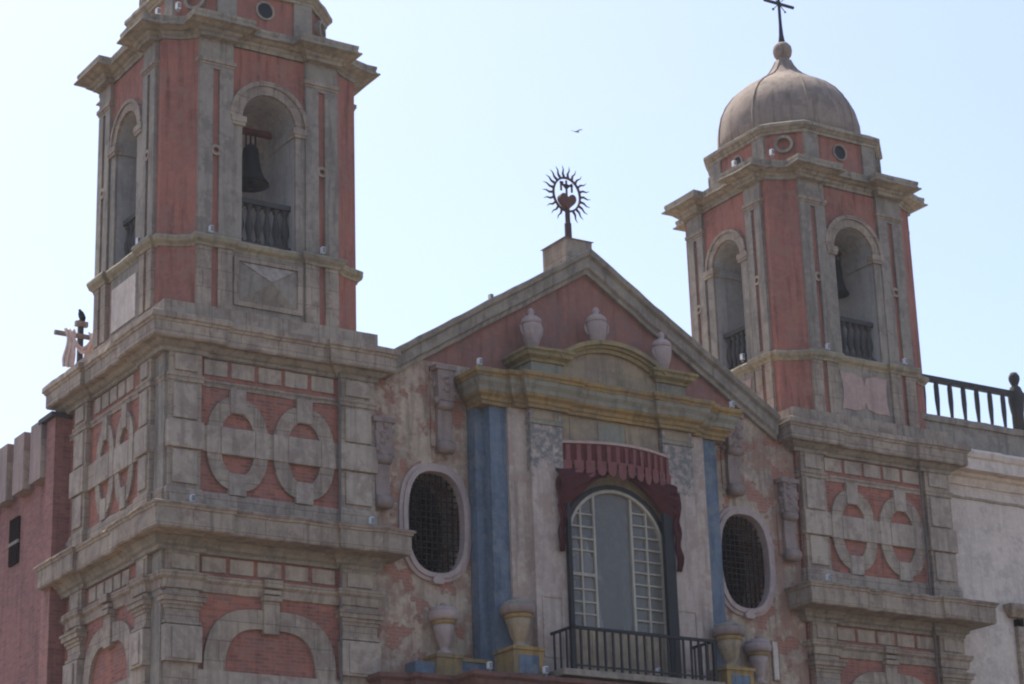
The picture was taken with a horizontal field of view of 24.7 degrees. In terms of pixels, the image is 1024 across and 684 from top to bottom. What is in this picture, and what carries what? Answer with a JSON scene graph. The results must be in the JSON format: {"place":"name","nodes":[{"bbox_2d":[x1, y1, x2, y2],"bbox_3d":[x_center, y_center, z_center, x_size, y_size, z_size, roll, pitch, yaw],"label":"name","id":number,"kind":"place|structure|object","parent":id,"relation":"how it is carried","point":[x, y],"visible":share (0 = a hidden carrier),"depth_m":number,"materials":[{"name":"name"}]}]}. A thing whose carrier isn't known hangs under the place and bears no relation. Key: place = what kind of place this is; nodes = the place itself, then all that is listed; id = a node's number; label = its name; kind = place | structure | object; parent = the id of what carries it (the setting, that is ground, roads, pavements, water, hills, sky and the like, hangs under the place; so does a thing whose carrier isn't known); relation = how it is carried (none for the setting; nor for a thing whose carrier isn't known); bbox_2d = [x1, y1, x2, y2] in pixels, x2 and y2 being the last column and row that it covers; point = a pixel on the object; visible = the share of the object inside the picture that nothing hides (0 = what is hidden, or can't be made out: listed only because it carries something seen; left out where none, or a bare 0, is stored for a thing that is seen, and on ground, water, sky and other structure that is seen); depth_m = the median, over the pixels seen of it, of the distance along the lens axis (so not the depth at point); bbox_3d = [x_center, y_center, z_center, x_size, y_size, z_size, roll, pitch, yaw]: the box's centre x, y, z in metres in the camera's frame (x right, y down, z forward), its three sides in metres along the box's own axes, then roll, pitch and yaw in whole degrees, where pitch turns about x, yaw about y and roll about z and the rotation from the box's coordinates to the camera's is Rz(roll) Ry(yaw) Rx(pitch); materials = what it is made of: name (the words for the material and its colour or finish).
{"place":"outdoors","nodes":[
{"label":"outdoors","id":0,"kind":"place"},
{"bbox_2d":[0,0,1023,447],"label":"sky","id":1,"kind":"structure","parent":0,"point":[472,105],"materials":[{"name":"blue"}]},
{"bbox_2d":[366,236,809,683],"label":"facade","id":2,"kind":"structure","parent":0,"point":[469,450],"depth_m":58.04,"materials":[{"name":"pink paint"}]},
{"bbox_2d":[398,463,470,585],"bbox_3d":[-1.853,4.348,55.900,2.000,2.980,0.335,10,-22,-31],"label":"oval window","id":3,"kind":"structure","parent":2,"relation":"in","point":[463,515],"depth_m":56.03,"materials":[{"name":"stone"}]},
{"bbox_2d":[428,603,457,653],"bbox_3d":[-1.601,6.729,54.787,0.722,1.260,0.722,15,-26,-42],"label":"planter urn","id":4,"kind":"object","parent":2,"relation":"on","point":[442,618],"visible":1,"depth_m":54.59,"materials":[{"name":"stone"}]},
{"bbox_2d":[477,358,482,365],"bbox_3d":[-0.785,0.511,56.812,0.110,0.240,0.128,10,-22,-31],"label":"spotlight","id":5,"kind":"object","parent":2,"relation":"attached to","point":[479,362],"visible":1,"depth_m":56.77,"materials":[{"name":"white paint"}]},
{"bbox_2d":[486,661,492,670],"bbox_3d":[-0.512,7.451,53.638,0.110,0.240,0.128,10,-22,-31],"label":"spotlight","id":6,"kind":"object","parent":2,"relation":"attached to","point":[489,665],"visible":1,"depth_m":53.60,"materials":[{"name":"white paint"}]},
{"bbox_2d":[499,597,534,645],"bbox_3d":[0.143,6.604,54.959,0.860,1.260,0.860,-19,-24,37],"label":"planter urn","id":7,"kind":"object","parent":2,"relation":"on","point":[516,613],"visible":0.97,"depth_m":54.73,"materials":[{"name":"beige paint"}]},
{"bbox_2d":[519,308,542,345],"bbox_3d":[0.489,-0.252,58.544,0.539,1.252,0.539,-7,-20,16],"label":"stone urn","id":8,"kind":"object","parent":2,"relation":"on","point":[531,328],"visible":0.82,"depth_m":58.37,"materials":[{"name":"grey stone"}]},
{"bbox_2d":[542,666,548,675],"bbox_3d":[0.781,7.660,54.370,0.110,0.240,0.128,10,-22,-31],"label":"spotlight","id":9,"kind":"object","parent":2,"relation":"attached to","point":[545,670],"visible":1,"depth_m":54.33,"materials":[{"name":"white paint"}]},
{"bbox_2d":[542,166,589,237],"bbox_3d":[1.456,-3.689,61.929,1.542,2.103,0.200,10,-22,-31],"label":"sunburst emblem","id":10,"kind":"object","parent":2,"relation":"on","point":[566,202],"visible":0.98,"depth_m":61.89,"materials":[{"name":"metal"}]},
{"bbox_2d":[555,468,608,551],"bbox_3d":[1.740,4.083,56.987,1.498,2.197,0.299,10,-22,-31],"label":"curtain","id":11,"kind":"object","parent":2,"relation":"hanging from","point":[572,485],"visible":1,"depth_m":56.89,"materials":[{"name":"fabric"}]},
{"bbox_2d":[572,534,603,627],"bbox_3d":[1.767,6.515,57.398,1.240,3.750,0.893,10,-22,-31],"label":"curtain","id":12,"kind":"object","parent":2,"relation":"on","point":[588,581],"visible":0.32,"depth_m":57.32,"materials":[{"name":"white fabric"}]},
{"bbox_2d":[584,307,608,339],"bbox_3d":[2.158,-0.296,59.687,0.539,1.253,0.539,-12,-21,26],"label":"stone urn","id":13,"kind":"object","parent":2,"relation":"on","point":[596,326],"visible":0.82,"depth_m":59.52,"materials":[{"name":"grey stone"}]},
{"bbox_2d":[571,485,667,676],"bbox_3d":[2.531,5.903,57.292,3.160,4.890,0.300,10,-22,-31],"label":"arched window","id":14,"kind":"structure","parent":2,"relation":"attached to","point":[643,508],"depth_m":57.26,"materials":[{"name":"black metal"}]},
{"bbox_2d":[571,490,667,676],"bbox_3d":[2.549,5.950,57.249,2.924,4.772,0.200,10,-22,-31],"label":"window frame","id":15,"kind":"structure","parent":14,"relation":"in","point":[647,517],"depth_m":57.59,"materials":[{"name":"beige paint"}]},
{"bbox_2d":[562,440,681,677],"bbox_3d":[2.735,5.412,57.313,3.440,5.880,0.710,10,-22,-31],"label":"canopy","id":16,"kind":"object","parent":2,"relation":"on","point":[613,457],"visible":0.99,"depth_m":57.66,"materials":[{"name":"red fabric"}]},
{"bbox_2d":[550,618,717,681],"bbox_3d":[2.913,7.510,56.200,4.220,1.180,1.050,10,-22,-31],"label":"balcony railing","id":17,"kind":"object","parent":2,"relation":"on","point":[572,627],"visible":0.98,"depth_m":55.71,"materials":[{"name":"black metal"}]},
{"bbox_2d":[628,475,683,571],"bbox_3d":[3.608,4.486,58.098,1.532,2.354,0.299,10,-22,-31],"label":"curtain","id":18,"kind":"object","parent":2,"relation":"hanging from","point":[665,498],"visible":1,"depth_m":58.31,"materials":[{"name":"fabric"}]},
{"bbox_2d":[651,332,671,368],"bbox_3d":[3.878,0.338,60.587,0.539,1.254,0.539,-4,-19,6],"label":"stone urn","id":19,"kind":"object","parent":2,"relation":"on","point":[661,349],"visible":0.73,"depth_m":60.40,"materials":[{"name":"grey stone"}]},
{"bbox_2d":[712,620,745,666],"bbox_3d":[5.403,7.526,58.151,0.860,1.260,0.860,1,-19,-5],"label":"planter urn","id":20,"kind":"object","parent":2,"relation":"on","point":[728,635],"visible":0.96,"depth_m":57.92,"materials":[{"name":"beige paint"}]},
{"bbox_2d":[729,401,734,407],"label":"spotlight","id":21,"kind":"object","parent":2,"relation":"attached to","point":[731,404],"visible":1,"depth_m":60.74,"materials":[{"name":"white paint"}]},
{"bbox_2d":[720,506,775,619],"bbox_3d":[6.001,5.732,60.685,2.000,2.980,0.335,10,-22,-31],"label":"oval window","id":22,"kind":"structure","parent":2,"relation":"in","point":[768,568],"depth_m":60.89,"materials":[{"name":"stone"}]},
{"bbox_2d":[744,636,771,683],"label":"planter urn","id":23,"kind":"object","parent":2,"relation":"on","point":[757,650],"visible":0.95,"depth_m":59.37,"materials":[{"name":"stone"}]},
{"bbox_2d":[770,640,780,680],"bbox_3d":[6.795,8.211,60.278,0.220,1.040,0.060,10,-22,-31],"label":"wall plaque","id":24,"kind":"object","parent":2,"relation":"attached to","point":[776,670],"depth_m":60.25,"materials":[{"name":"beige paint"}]},
{"bbox_2d":[921,412,1023,683],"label":"side wing","id":25,"kind":"structure","parent":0,"point":[986,486],"depth_m":66.23,"materials":[{"name":"white paint"}]},
{"bbox_2d":[922,372,1023,429],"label":"roof railing","id":26,"kind":"object","parent":25,"relation":"on","point":[1014,393],"visible":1,"depth_m":68.19,"materials":[{"name":"metal"}]},
{"label":"ground","id":27,"kind":"structure","parent":0,"visible":0},
{"bbox_2d":[0,411,72,683],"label":"brick side wall","id":28,"kind":"structure","parent":27,"relation":"on","point":[35,466],"depth_m":57.69,"materials":[{"name":"brick"}]},
{"bbox_2d":[8,516,20,566],"bbox_3d":[-12.480,5.044,59.061,0.250,1.200,0.660,10,-22,-31],"label":"slit window","id":29,"kind":"structure","parent":28,"relation":"in","point":[14,526],"depth_m":58.95,"materials":[{"name":"glass"}]},
{"bbox_2d":[33,0,416,683],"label":"bell tower","id":30,"kind":"structure","parent":27,"relation":"on","point":[211,366],"depth_m":54.67,"materials":[{"name":"stone"}]},
{"bbox_2d":[54,319,89,361],"bbox_3d":[-10.734,0.300,58.199,1.400,1.800,0.190,10,-22,-31],"label":"wooden cross","id":31,"kind":"object","parent":30,"relation":"attached to","point":[81,325],"visible":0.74,"depth_m":58.30,"materials":[{"name":"wood"}]},
{"bbox_2d":[62,328,92,367],"bbox_3d":[-10.719,0.189,58.073,0.951,1.015,0.200,10,-22,-31],"label":"draped cloth","id":32,"kind":"object","parent":31,"relation":"hanging from","point":[69,353],"visible":0.77,"depth_m":57.96,"materials":[{"name":"white fabric"}]},
{"bbox_2d":[78,309,85,320],"bbox_3d":[-10.767,-0.670,58.576,0.198,0.312,0.159,10,-22,-31],"label":"perched bird","id":33,"kind":"object","parent":31,"relation":"on","point":[81,315],"visible":1,"depth_m":58.52},
{"bbox_2d":[123,211,135,255],"bbox_3d":[-9.034,-2.511,56.435,0.240,1.257,1.257,10,-22,-31],"label":"belfry balustrade","id":34,"kind":"object","parent":30,"relation":"on","point":[129,223],"visible":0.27,"depth_m":56.73,"materials":[{"name":"stone"}]},
{"bbox_2d":[155,7,160,13],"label":"spotlight","id":35,"kind":"object","parent":30,"relation":"attached to","point":[157,10],"visible":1,"depth_m":56.47,"materials":[{"name":"white paint"}]},
{"bbox_2d":[175,2,180,11],"bbox_3d":[-8.024,-8.050,56.263,0.110,0.240,0.128,10,-22,-31],"label":"spotlight","id":36,"kind":"object","parent":30,"relation":"attached to","point":[177,6],"visible":1,"depth_m":56.22,"materials":[{"name":"white paint"}]},
{"bbox_2d":[189,494,195,502],"bbox_3d":[-7.132,3.525,52.227,0.110,0.240,0.128,10,-22,-31],"label":"spotlight","id":37,"kind":"object","parent":30,"relation":"attached to","point":[192,497],"visible":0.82,"depth_m":52.19,"materials":[{"name":"white paint"}]},
{"bbox_2d":[208,225,213,233],"bbox_3d":[-7.032,-2.606,54.713,0.110,0.240,0.128,10,-22,-31],"label":"spotlight","id":38,"kind":"object","parent":30,"relation":"attached to","point":[210,229],"visible":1,"depth_m":54.67,"materials":[{"name":"white paint"}]},
{"bbox_2d":[242,127,271,192],"bbox_3d":[-6.422,-4.494,57.483,1.900,1.590,0.920,10,-22,-31],"label":"church bell","id":39,"kind":"object","parent":30,"relation":"hanging from","point":[254,180],"visible":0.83,"depth_m":57.34,"materials":[{"name":"brown metal"}]},
{"bbox_2d":[241,197,290,250],"bbox_3d":[-5.976,-2.753,56.025,1.396,1.257,0.240,10,-22,-31],"label":"belfry balustrade","id":40,"kind":"object","parent":30,"relation":"on","point":[266,207],"visible":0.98,"depth_m":56.04,"materials":[{"name":"stone"}]},
{"bbox_2d":[320,246,325,254],"bbox_3d":[-4.541,-2.167,56.231,0.110,0.240,0.128,10,-22,-31],"label":"spotlight","id":41,"kind":"object","parent":30,"relation":"attached to","point":[322,250],"visible":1,"depth_m":56.19,"materials":[{"name":"white paint"}]},
{"bbox_2d":[338,372,342,683],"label":"drainpipe","id":42,"kind":"object","parent":30,"relation":"attached to","point":[339,470],"visible":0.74,"depth_m":54.40,"materials":[{"name":"metal"}]},
{"bbox_2d":[369,517,374,524],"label":"spotlight","id":43,"kind":"object","parent":30,"relation":"attached to","point":[371,520],"visible":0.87,"depth_m":54.54,"materials":[{"name":"white paint"}]},
{"bbox_2d":[661,42,998,683],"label":"bell tower","id":44,"kind":"structure","parent":27,"relation":"on","point":[767,237],"depth_m":64.83,"materials":[{"name":"red brick"}]},
{"bbox_2d":[723,324,746,369],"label":"belfry balustrade","id":45,"kind":"object","parent":44,"relation":"on","point":[734,351],"visible":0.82,"depth_m":66.02,"materials":[{"name":"stone"}]},
{"bbox_2d":[740,353,744,362],"bbox_3d":[6.397,0.445,64.887,0.110,0.240,0.128,10,-22,-31],"label":"spotlight","id":46,"kind":"object","parent":44,"relation":"attached to","point":[742,357],"visible":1,"depth_m":64.85,"materials":[{"name":"white paint"}]},
{"bbox_2d":[769,149,774,157],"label":"spotlight","id":47,"kind":"object","parent":44,"relation":"attached to","point":[771,152],"visible":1,"depth_m":65.74,"materials":[{"name":"white paint"}]},
{"bbox_2d":[763,0,793,41],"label":"dome cross","id":48,"kind":"object","parent":44,"relation":"on","point":[778,3],"visible":1,"depth_m":70.50,"materials":[{"name":"black metal"}]},
{"bbox_2d":[825,574,830,581],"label":"spotlight","id":49,"kind":"object","parent":44,"relation":"attached to","point":[827,577],"visible":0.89,"depth_m":61.61,"materials":[{"name":"white paint"}]},
{"bbox_2d":[825,343,830,350],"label":"spotlight","id":50,"kind":"object","parent":44,"relation":"attached to","point":[827,346],"visible":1,"depth_m":64.25,"materials":[{"name":"white paint"}]},
{"bbox_2d":[835,250,848,298],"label":"church bell","id":51,"kind":"object","parent":44,"relation":"hanging from","point":[843,292],"visible":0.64,"depth_m":67.02,"materials":[{"name":"brown metal"}]},
{"bbox_2d":[840,316,875,360],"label":"belfry balustrade","id":52,"kind":"object","parent":44,"relation":"on","point":[856,343],"visible":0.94,"depth_m":65.51,"materials":[{"name":"stone"}]},
{"bbox_2d":[902,358,907,365],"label":"spotlight","id":53,"kind":"object","parent":44,"relation":"attached to","point":[905,361],"visible":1,"depth_m":65.69,"materials":[{"name":"white paint"}]},
{"bbox_2d":[918,465,939,683],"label":"drainpipe","id":54,"kind":"object","parent":44,"relation":"attached to","point":[929,580],"visible":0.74,"depth_m":63.88,"materials":[{"name":"metal"}]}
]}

